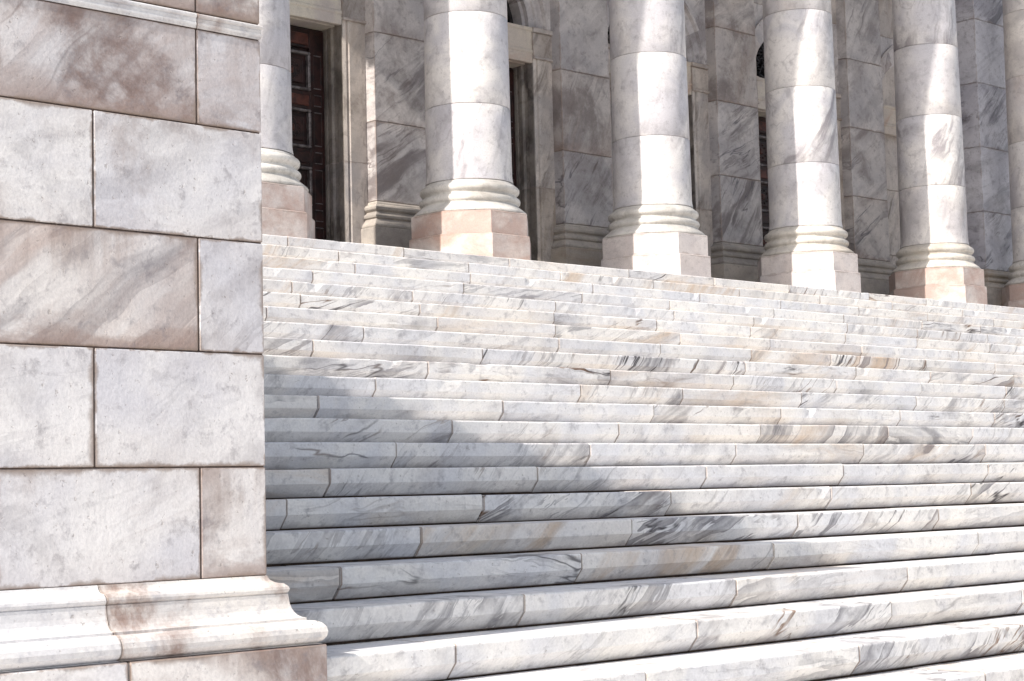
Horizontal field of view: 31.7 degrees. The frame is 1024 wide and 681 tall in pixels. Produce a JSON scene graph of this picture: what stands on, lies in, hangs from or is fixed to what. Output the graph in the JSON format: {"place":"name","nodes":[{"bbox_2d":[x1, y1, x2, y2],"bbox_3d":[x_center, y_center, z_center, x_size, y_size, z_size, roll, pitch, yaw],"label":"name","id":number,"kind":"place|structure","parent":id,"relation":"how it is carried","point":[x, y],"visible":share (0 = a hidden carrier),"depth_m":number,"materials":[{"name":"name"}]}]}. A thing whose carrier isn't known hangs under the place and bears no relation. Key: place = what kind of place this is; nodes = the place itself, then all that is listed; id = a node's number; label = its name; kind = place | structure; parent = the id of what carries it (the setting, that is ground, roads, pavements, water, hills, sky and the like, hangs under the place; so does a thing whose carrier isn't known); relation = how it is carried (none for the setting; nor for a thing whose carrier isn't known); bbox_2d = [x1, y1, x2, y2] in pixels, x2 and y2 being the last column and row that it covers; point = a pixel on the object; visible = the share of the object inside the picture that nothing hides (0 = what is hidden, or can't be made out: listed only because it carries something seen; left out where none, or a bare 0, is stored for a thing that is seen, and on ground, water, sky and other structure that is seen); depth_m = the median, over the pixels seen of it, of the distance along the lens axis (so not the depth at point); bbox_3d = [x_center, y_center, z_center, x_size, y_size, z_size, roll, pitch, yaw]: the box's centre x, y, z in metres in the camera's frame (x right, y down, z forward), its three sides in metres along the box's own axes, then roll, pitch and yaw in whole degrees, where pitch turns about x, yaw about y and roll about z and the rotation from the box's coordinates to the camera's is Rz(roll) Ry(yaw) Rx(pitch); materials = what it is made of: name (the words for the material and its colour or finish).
{"place":"outdoors","nodes":[
{"label":"outdoors","id":0,"kind":"place"},
{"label":"landing floor","id":1,"kind":"structure","parent":0,"visible":0},
{"bbox_2d":[258,0,314,238],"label":"portico column","id":2,"kind":"structure","parent":1,"relation":"on","point":[286,203],"depth_m":15.73,"materials":[{"name":"stone"}]},
{"bbox_2d":[409,0,530,259],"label":"portico column","id":3,"kind":"structure","parent":1,"relation":"on","point":[470,202],"depth_m":17.49,"materials":[{"name":"stone"}]},
{"bbox_2d":[289,0,1012,305],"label":"building facade","id":4,"kind":"structure","parent":1,"relation":"on","point":[358,108],"depth_m":20.52,"materials":[{"name":"stone"}]},
{"bbox_2d":[290,25,325,239],"bbox_3d":[-2.172,-1.920,18.186,0.728,2.610,0.116,3,-7,-43],"label":"door","id":5,"kind":"structure","parent":4,"relation":"in","point":[306,45],"depth_m":18.28,"materials":[{"name":"red wood"}]},
{"bbox_2d":[509,68,515,186],"bbox_3d":[-0.218,-1.811,19.995,0.728,2.610,0.116,3,-7,-43],"label":"door","id":6,"kind":"structure","parent":4,"relation":"in","point":[511,75],"depth_m":20.22,"materials":[{"name":"red wood"}]},
{"bbox_2d":[758,116,768,246],"bbox_3d":[3.153,-1.624,23.116,0.728,2.610,0.116,3,-7,-43],"label":"door","id":7,"kind":"structure","parent":4,"relation":"in","point":[761,120],"depth_m":23.21,"materials":[{"name":"red wood"}]},
{"bbox_2d":[601,0,710,276],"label":"portico column","id":8,"kind":"structure","parent":1,"relation":"on","point":[654,225],"depth_m":19.33,"materials":[{"name":"stone"}]},
{"bbox_2d":[756,0,860,292],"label":"portico column","id":9,"kind":"structure","parent":1,"relation":"on","point":[807,243],"depth_m":21.16,"materials":[{"name":"stone"}]},
{"bbox_2d":[888,0,986,304],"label":"portico column","id":10,"kind":"structure","parent":1,"relation":"on","point":[935,257],"depth_m":23.00,"materials":[{"name":"stone"}]},
{"bbox_2d":[1001,0,1023,307],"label":"portico column","id":11,"kind":"structure","parent":1,"relation":"on","point":[1012,291],"depth_m":25.02,"materials":[{"name":"stone"}]},
{"label":"ground","id":12,"kind":"structure","parent":0,"visible":0},
{"bbox_2d":[0,0,327,680],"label":"stair pier","id":13,"kind":"structure","parent":12,"relation":"on","point":[132,493],"depth_m":6.50,"materials":[{"name":"stone"}]},
{"bbox_2d":[261,234,1023,680],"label":"marble staircase","id":14,"kind":"structure","parent":12,"relation":"on","point":[483,468],"depth_m":10.88,"materials":[{"name":"white stone"}]}
]}

